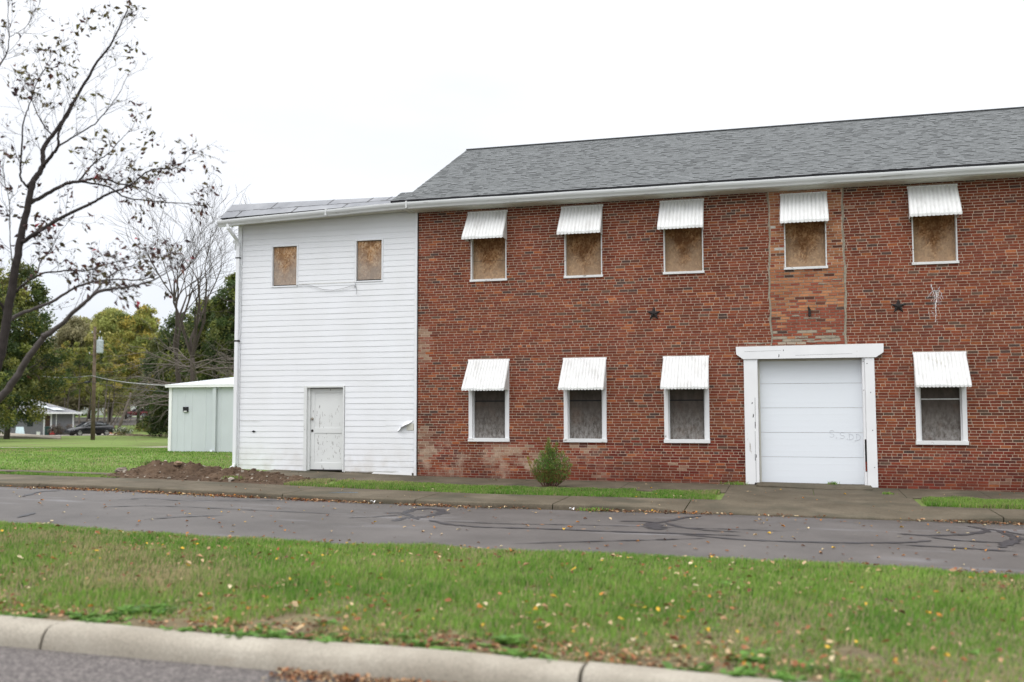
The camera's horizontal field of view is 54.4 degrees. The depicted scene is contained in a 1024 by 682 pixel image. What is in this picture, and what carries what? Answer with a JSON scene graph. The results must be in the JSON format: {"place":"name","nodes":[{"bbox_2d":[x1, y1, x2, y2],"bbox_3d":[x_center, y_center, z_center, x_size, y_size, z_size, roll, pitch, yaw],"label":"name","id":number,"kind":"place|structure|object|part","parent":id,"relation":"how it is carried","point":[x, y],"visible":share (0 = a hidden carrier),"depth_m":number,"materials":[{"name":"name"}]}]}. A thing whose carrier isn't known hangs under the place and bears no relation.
{"place":"outdoors","nodes":[
{"label":"outdoors","id":0,"kind":"place"},
{"bbox_2d":[15,427,24,433],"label":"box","id":1,"kind":"object","parent":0,"point":[19,430],"visible":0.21,"depth_m":104.26,"materials":[{"name":"white plastic"}]},
{"bbox_2d":[0,446,167,447],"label":"path","id":2,"kind":"structure","parent":0,"point":[67,447],"depth_m":42.68,"materials":[{"name":"concrete"}]},
{"bbox_2d":[75,417,140,425],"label":"road","id":3,"kind":"structure","parent":0,"point":[101,419],"depth_m":158.73,"materials":[{"name":"grey asphalt"}]},
{"bbox_2d":[127,408,149,417],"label":"maroon suv","id":4,"kind":"object","parent":3,"relation":"on","point":[141,412],"visible":0.43,"depth_m":184.23,"materials":[{"name":"red paint"}]},
{"bbox_2d":[0,446,231,472],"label":"lawn grass","id":5,"kind":"structure","parent":0,"point":[120,450],"depth_m":30.44,"materials":[{"name":"green plant"}]},
{"bbox_2d":[114,433,166,435],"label":"road","id":6,"kind":"structure","parent":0,"point":[138,434],"depth_m":98.62,"materials":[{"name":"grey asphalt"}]},
{"bbox_2d":[0,646,374,681],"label":"street","id":7,"kind":"structure","parent":0,"point":[26,665],"depth_m":7.03,"materials":[{"name":"grey asphalt"}]},
{"bbox_2d":[261,667,455,681],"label":"dead leaves","id":8,"kind":"object","parent":7,"relation":"on","point":[345,677],"visible":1,"depth_m":6.75,"materials":[{"name":"brown plant"}]},
{"bbox_2d":[283,478,720,499],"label":"verge grass","id":9,"kind":"structure","parent":0,"point":[514,489],"depth_m":20.91,"materials":[{"name":"green plant"}]},
{"bbox_2d":[0,413,1003,681],"bbox_3d":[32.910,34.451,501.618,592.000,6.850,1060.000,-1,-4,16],"label":"lawn","id":10,"kind":"structure","parent":0,"point":[110,441],"depth_m":58.23,"materials":[{"name":"plant"}]},
{"bbox_2d":[0,286,32,433],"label":"deciduous tree","id":11,"kind":"object","parent":10,"relation":"on","point":[11,397],"visible":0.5,"depth_m":70.56,"materials":[{"name":"green plant"}]},
{"bbox_2d":[1,354,46,412],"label":"deciduous tree","id":12,"kind":"object","parent":10,"relation":"on","point":[34,384],"visible":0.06,"depth_m":86.95,"materials":[{"name":"green plant"}]},
{"bbox_2d":[0,432,60,438],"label":"concrete slab","id":13,"kind":"structure","parent":10,"relation":"on","point":[18,435],"depth_m":86.31,"materials":[{"name":"grey concrete"}]},
{"bbox_2d":[0,260,75,438],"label":"deciduous tree","id":14,"kind":"object","parent":10,"relation":"on","point":[33,324],"visible":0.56,"depth_m":82.25,"materials":[{"name":"green plant"}]},
{"bbox_2d":[0,400,81,434],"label":"grey house","id":15,"kind":"structure","parent":10,"relation":"on","point":[63,417],"depth_m":106.25,"materials":[{"name":"white metal"}]},
{"bbox_2d":[29,348,62,402],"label":"deciduous tree","id":16,"kind":"object","parent":10,"relation":"on","point":[55,368],"visible":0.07,"depth_m":124.35,"materials":[{"name":"green plant"}]},
{"bbox_2d":[44,426,50,434],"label":"green bin","id":17,"kind":"object","parent":10,"relation":"on","point":[46,429],"visible":0.78,"depth_m":105.35,"materials":[{"name":"green plastic"}]},
{"bbox_2d":[0,469,109,473],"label":"footpath","id":18,"kind":"structure","parent":10,"relation":"on","point":[52,471],"depth_m":24.28,"materials":[{"name":"concrete"}]},
{"bbox_2d":[46,423,72,434],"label":"dry bush","id":19,"kind":"object","parent":10,"relation":"on","point":[58,429],"visible":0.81,"depth_m":105.76,"materials":[{"name":"brown plant"}]},
{"bbox_2d":[0,471,119,477],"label":"verge grass","id":20,"kind":"structure","parent":10,"relation":"on","point":[90,475],"depth_m":23.46,"materials":[{"name":"green plant"}]},
{"bbox_2d":[51,347,84,407],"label":"slim tree","id":21,"kind":"object","parent":10,"relation":"on","point":[72,393],"visible":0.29,"depth_m":124.95,"materials":[{"name":"green plant"}]},
{"bbox_2d":[54,340,86,408],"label":"slim tree","id":22,"kind":"object","parent":10,"relation":"on","point":[67,343],"visible":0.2,"depth_m":132.40,"materials":[{"name":"green plant"}]},
{"bbox_2d":[42,315,104,411],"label":"deciduous tree","id":23,"kind":"object","parent":10,"relation":"on","point":[74,330],"visible":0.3,"depth_m":147.16,"materials":[{"name":"green plant"}]},
{"bbox_2d":[63,347,97,424],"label":"slim tree","id":24,"kind":"object","parent":10,"relation":"on","point":[80,362],"visible":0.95,"depth_m":120.11,"materials":[{"name":"green plant"}]},
{"bbox_2d":[51,434,116,435],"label":"gravel drive","id":25,"kind":"structure","parent":10,"relation":"on","point":[80,435],"depth_m":102.49,"materials":[{"name":"grey gravel"}]},
{"bbox_2d":[63,421,115,434],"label":"black sedan","id":26,"kind":"object","parent":25,"relation":"on","point":[100,428],"visible":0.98,"depth_m":103.92,"materials":[{"name":"black paint"}]},
{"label":"windows","id":27,"kind":"part","parent":26,"relation":"part of","materials":[{"name":"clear glass"}]},
{"bbox_2d":[71,346,105,421],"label":"slim tree","id":28,"kind":"object","parent":10,"relation":"on","point":[89,384],"visible":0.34,"depth_m":127.94,"materials":[{"name":"green plant"}]},
{"bbox_2d":[75,407,103,415],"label":"pale building","id":29,"kind":"structure","parent":10,"relation":"on","point":[85,412],"depth_m":216.51,"materials":[{"name":"white"}]},
{"bbox_2d":[89,327,103,439],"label":"utility pole","id":30,"kind":"object","parent":10,"relation":"on","point":[97,348],"visible":0.98,"depth_m":77.00,"materials":[{"name":"brown wood"}]},
{"bbox_2d":[69,315,123,418],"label":"deciduous tree","id":31,"kind":"object","parent":10,"relation":"on","point":[88,324],"visible":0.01,"depth_m":174.82,"materials":[{"name":"green plant"}]},
{"bbox_2d":[63,400,130,415],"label":"distant wood","id":32,"kind":"object","parent":10,"relation":"on","point":[121,411],"visible":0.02,"depth_m":211.63,"materials":[{"name":"green plant"}]},
{"bbox_2d":[89,353,113,420],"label":"slim tree","id":33,"kind":"object","parent":10,"relation":"on","point":[99,394],"visible":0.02,"depth_m":135.40,"materials":[{"name":"brown plant"}]},
{"bbox_2d":[81,344,123,422],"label":"slim tree","id":34,"kind":"object","parent":10,"relation":"on","point":[114,368],"visible":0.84,"depth_m":118.17,"materials":[{"name":"green plant"}]},
{"bbox_2d":[92,349,121,423],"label":"slim tree","id":35,"kind":"object","parent":10,"relation":"on","point":[100,356],"visible":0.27,"depth_m":124.94,"materials":[{"name":"green plant"}]},
{"bbox_2d":[77,306,143,421],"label":"deciduous tree","id":36,"kind":"object","parent":10,"relation":"on","point":[104,320],"visible":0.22,"depth_m":147.95,"materials":[{"name":"green plant"}]},
{"bbox_2d":[96,346,135,423],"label":"slim tree","id":37,"kind":"object","parent":10,"relation":"on","point":[122,372],"visible":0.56,"depth_m":122.23,"materials":[{"name":"green plant"}]},
{"bbox_2d":[109,392,131,433],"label":"dead tree","id":38,"kind":"object","parent":10,"relation":"on","point":[121,421],"visible":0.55,"depth_m":112.11,"materials":[{"name":"brown plant"}]},
{"bbox_2d":[112,427,133,434],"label":"flowering shrub","id":39,"kind":"object","parent":10,"relation":"on","point":[120,430],"visible":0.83,"depth_m":101.84,"materials":[{"name":"green plant"}]},
{"bbox_2d":[105,304,168,427],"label":"deciduous tree","id":40,"kind":"object","parent":10,"relation":"on","point":[138,327],"visible":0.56,"depth_m":126.72,"materials":[{"name":"green plant"}]},
{"bbox_2d":[140,333,158,390],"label":"slim tree","id":41,"kind":"object","parent":10,"relation":"on","point":[152,337],"visible":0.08,"depth_m":118.86,"materials":[{"name":"green plant"}]},
{"bbox_2d":[133,417,165,433],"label":"underbrush","id":42,"kind":"object","parent":10,"relation":"on","point":[148,432],"visible":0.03,"depth_m":119.84,"materials":[{"name":"green plant"}]},
{"bbox_2d":[86,181,246,441],"bbox_3d":[-21.202,-2.029,63.135,10.828,17.873,11.128,2,-5,-30],"label":"bare tree","id":43,"kind":"object","parent":10,"relation":"on","point":[176,338],"visible":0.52,"depth_m":62.65,"materials":[{"name":"grey plant"}]},
{"bbox_2d":[89,174,245,429],"bbox_3d":[-18.715,-1.612,58.125,10.588,17.138,11.260,-1,-4,16],"label":"bare tree","id":44,"kind":"object","parent":10,"relation":"on","point":[191,348],"visible":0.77,"depth_m":58.16,"materials":[{"name":"grey plant"}]},
{"bbox_2d":[126,310,214,436],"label":"deciduous tree","id":45,"kind":"object","parent":10,"relation":"on","point":[153,346],"visible":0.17,"depth_m":90.51,"materials":[{"name":"green plant"}]},
{"bbox_2d":[145,311,207,434],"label":"deciduous tree","id":46,"kind":"object","parent":10,"relation":"on","point":[188,321],"visible":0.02,"depth_m":101.05,"materials":[{"name":"green plant"}]},
{"bbox_2d":[144,297,234,427],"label":"deciduous tree","id":47,"kind":"object","parent":10,"relation":"on","point":[199,347],"visible":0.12,"depth_m":87.02,"materials":[{"name":"green plant"}]},
{"bbox_2d":[165,377,233,451],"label":"metal shed","id":48,"kind":"structure","parent":10,"relation":"on","point":[200,417],"depth_m":36.91,"materials":[{"name":"white metal"}]},
{"bbox_2d":[91,375,164,385],"bbox_3d":[-22.674,2.171,57.127,0.042,1.880,44.220,2,-5,-26],"label":"service cable","id":49,"kind":"object","parent":48,"relation":"attached to","point":[131,382],"visible":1,"depth_m":48.24,"materials":[{"name":"grey rubber"}]},
{"bbox_2d":[91,381,167,391],"bbox_3d":[-22.674,2.521,57.102,0.025,1.624,44.219,2,-5,-26],"label":"telephone cable","id":50,"kind":"object","parent":48,"relation":"attached to","point":[131,388],"visible":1,"depth_m":46.80,"materials":[{"name":"black rubber"}]},
{"bbox_2d":[180,272,235,381],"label":"deciduous tree","id":51,"kind":"object","parent":10,"relation":"on","point":[220,318],"visible":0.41,"depth_m":83.09,"materials":[{"name":"green plant"}]},
{"bbox_2d":[101,460,315,483],"bbox_3d":[-7.109,3.056,23.567,5.900,0.504,2.500,-1,-4,16],"label":"dirt heap","id":52,"kind":"object","parent":10,"relation":"on","point":[165,469],"visible":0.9,"depth_m":22.89,"materials":[{"name":"soil"}]},
{"bbox_2d":[114,467,126,472],"bbox_3d":[-9.386,3.108,23.942,0.304,0.164,0.255,-1,-4,16],"label":"stone","id":53,"kind":"object","parent":52,"relation":"on","point":[120,469],"visible":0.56,"depth_m":23.86,"materials":[{"name":"beige stone"}]},
{"bbox_2d":[174,461,182,465],"bbox_3d":[-7.890,2.889,23.531,0.192,0.111,0.168,-1,-4,16],"label":"stone","id":54,"kind":"object","parent":52,"relation":"on","point":[178,463],"visible":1,"depth_m":23.49,"materials":[{"name":"beige stone"}]},
{"bbox_2d":[204,194,246,377],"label":"bare tree","id":55,"kind":"object","parent":10,"relation":"on","point":[223,347],"visible":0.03,"depth_m":65.11,"materials":[{"name":"brown plant"}]},
{"bbox_2d":[167,479,283,484],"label":"bare soil","id":56,"kind":"structure","parent":10,"relation":"on","point":[252,483],"depth_m":22.03,"materials":[{"name":"brown soil"}]},
{"bbox_2d":[217,197,418,475],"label":"siding building","id":57,"kind":"structure","parent":10,"relation":"on","point":[326,342],"depth_m":25.29,"materials":[{"name":"plastic"}]},
{"bbox_2d":[271,244,297,287],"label":"window","id":58,"kind":"structure","parent":57,"relation":"in","point":[285,258],"depth_m":25.78,"materials":[{"name":"wood"}]},
{"bbox_2d":[310,388,342,469],"bbox_3d":[-4.681,2.224,25.205,0.930,2.045,0.095,-1,-4,16],"label":"door","id":59,"kind":"structure","parent":57,"relation":"in","point":[326,403],"depth_m":25.23,"materials":[{"name":"paint"}]},
{"bbox_2d":[355,238,382,281],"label":"window","id":60,"kind":"structure","parent":57,"relation":"in","point":[369,268],"depth_m":25.16,"materials":[{"name":"wood"}]},
{"bbox_2d":[0,615,799,681],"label":"kerb","id":61,"kind":"structure","parent":10,"relation":"on","point":[338,658],"depth_m":7.02,"materials":[{"name":"concrete"}]},
{"bbox_2d":[0,474,1023,524],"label":"kerb","id":62,"kind":"structure","parent":10,"relation":"on","point":[813,510],"depth_m":19.03,"materials":[{"name":"concrete"}]},
{"bbox_2d":[390,106,1023,491],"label":"brick building","id":63,"kind":"structure","parent":10,"relation":"on","point":[837,302],"depth_m":22.74,"materials":[{"name":"brick"}]},
{"bbox_2d":[470,237,506,281],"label":"window","id":64,"kind":"structure","parent":63,"relation":"in","point":[488,255],"depth_m":24.38,"materials":[{"name":"paint"}]},
{"bbox_2d":[468,387,509,441],"bbox_3d":[-0.545,1.470,24.062,1.044,1.915,0.180,-1,-4,16],"label":"window","id":65,"kind":"structure","parent":63,"relation":"in","point":[488,410],"depth_m":24.09,"materials":[{"name":"white paint"}]},
{"bbox_2d":[564,226,602,277],"bbox_3d":[1.705,-2.301,23.708,0.950,1.610,0.175,-1,-4,16],"label":"window","id":66,"kind":"structure","parent":63,"relation":"in","point":[582,251],"depth_m":23.75,"materials":[{"name":"paint"}]},
{"bbox_2d":[563,377,606,442],"bbox_3d":[1.727,1.421,23.427,1.044,1.915,0.180,-1,-4,16],"label":"window","id":67,"kind":"structure","parent":63,"relation":"in","point":[585,411],"depth_m":23.45,"materials":[{"name":"white paint"}]},
{"bbox_2d":[663,227,704,274],"bbox_3d":[3.973,-2.349,23.074,0.950,1.610,0.175,-1,-4,16],"label":"window","id":68,"kind":"structure","parent":63,"relation":"in","point":[683,247],"depth_m":23.11,"materials":[{"name":"paint"}]},
{"bbox_2d":[664,373,709,442],"bbox_3d":[4.000,1.373,22.792,1.044,1.915,0.180,-1,-4,16],"label":"window","id":69,"kind":"structure","parent":63,"relation":"in","point":[686,411],"depth_m":22.82,"materials":[{"name":"white paint"}]},
{"bbox_2d":[784,221,827,269],"bbox_3d":[6.578,-2.405,22.346,0.950,1.610,0.175,-1,-4,16],"label":"window","id":70,"kind":"structure","parent":63,"relation":"in","point":[805,243],"depth_m":22.38,"materials":[{"name":"paint"}]},
{"bbox_2d":[760,360,863,484],"bbox_3d":[6.668,1.799,22.200,2.200,2.792,0.060,-1,-4,16],"label":"roller door","id":71,"kind":"structure","parent":63,"relation":"in","point":[831,400],"depth_m":22.18,"materials":[{"name":"white metal"}]},
{"bbox_2d":[911,214,958,264],"bbox_3d":[9.163,-2.460,21.624,0.950,1.610,0.175,-1,-4,16],"label":"window","id":72,"kind":"structure","parent":63,"relation":"in","point":[934,238],"depth_m":21.65,"materials":[{"name":"paint"}]},
{"bbox_2d":[914,370,968,444],"bbox_3d":[9.185,1.262,21.343,1.044,1.915,0.180,-1,-4,16],"label":"window","id":73,"kind":"structure","parent":63,"relation":"in","point":[941,412],"depth_m":21.36,"materials":[{"name":"grey glass"}]},
{"bbox_2d":[0,487,1023,574],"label":"road","id":74,"kind":"structure","parent":0,"point":[685,535],"depth_m":15.03,"materials":[{"name":"grey asphalt"}]},
{"bbox_2d":[2,485,1022,524],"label":"dead leaves","id":75,"kind":"object","parent":74,"relation":"on","point":[335,500],"visible":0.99,"depth_m":19.20,"materials":[{"name":"brown plant"}]},
{"bbox_2d":[8,488,1022,571],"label":"fallen leaves","id":76,"kind":"object","parent":74,"relation":"on","point":[569,526],"visible":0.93,"depth_m":15.08,"materials":[{"name":"brown plant"}]},
{"bbox_2d":[576,507,608,511],"bbox_3d":[1.519,3.047,18.122,0.686,0.085,0.427,-1,-4,16],"label":"grass tuft","id":77,"kind":"object","parent":74,"relation":"on","point":[598,508],"visible":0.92,"depth_m":18.10,"materials":[{"name":"green plant"}]},
{"bbox_2d":[0,520,1023,681],"bbox_3d":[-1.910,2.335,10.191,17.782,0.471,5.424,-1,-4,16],"label":"island grass","id":78,"kind":"structure","parent":0,"point":[885,582],"depth_m":9.03,"materials":[{"name":"green plant"}]},
{"bbox_2d":[0,0,232,402],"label":"ornamental pear tree","id":79,"kind":"object","parent":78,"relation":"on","point":[7,306],"visible":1,"depth_m":12.24,"materials":[{"name":"brown plant"}]},
{"bbox_2d":[0,590,1007,681],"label":"dead leaves","id":80,"kind":"object","parent":78,"relation":"on","point":[470,646],"visible":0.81,"depth_m":7.17,"materials":[{"name":"brown plant"}]},
{"bbox_2d":[0,553,1015,681],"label":"weeds","id":81,"kind":"object","parent":78,"relation":"on","point":[780,675],"visible":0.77,"depth_m":7.28,"materials":[{"name":"green plant"}]},
{"bbox_2d":[0,522,1023,681],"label":"fallen leaves","id":82,"kind":"object","parent":78,"relation":"on","point":[429,639],"visible":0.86,"depth_m":8.19,"materials":[{"name":"brown plant"}]},
{"bbox_2d":[0,0,1023,339],"label":"sky","id":83,"kind":"structure","parent":0,"point":[311,100],"materials":[{"name":"white"}]},
{"bbox_2d":[264,469,1023,505],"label":"pavement","id":84,"kind":"structure","parent":0,"point":[899,496],"depth_m":21.11,"materials":[{"name":"concrete"}]},
{"bbox_2d":[527,437,572,486],"bbox_3d":[0.823,2.653,21.838,1.042,1.137,0.530,-1,-4,16],"label":"evergreen shrub","id":85,"kind":"object","parent":84,"relation":"on","point":[549,477],"visible":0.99,"depth_m":21.77,"materials":[{"name":"green plant"}]},
{"bbox_2d":[127,474,1014,506],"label":"fallen leaves","id":86,"kind":"object","parent":84,"relation":"on","point":[581,490],"visible":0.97,"depth_m":20.40,"materials":[{"name":"brown plant"}]},
{"bbox_2d":[720,481,747,484],"bbox_3d":[4.990,3.162,22.218,0.702,0.086,0.453,-1,-4,16],"label":"grass tuft","id":87,"kind":"object","parent":84,"relation":"on","point":[734,483],"visible":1,"depth_m":22.17,"materials":[{"name":"green plant"}]},
{"bbox_2d":[756,482,872,489],"bbox_3d":[6.548,3.193,21.626,2.388,0.174,0.820,-1,-4,16],"label":"concrete apron","id":88,"kind":"object","parent":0,"point":[817,486],"depth_m":21.50,"materials":[{"name":"concrete"}]},
{"bbox_2d":[921,495,1023,509],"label":"verge grass","id":89,"kind":"structure","parent":0,"point":[964,501],"depth_m":18.24,"materials":[{"name":"green plant"}]}
]}

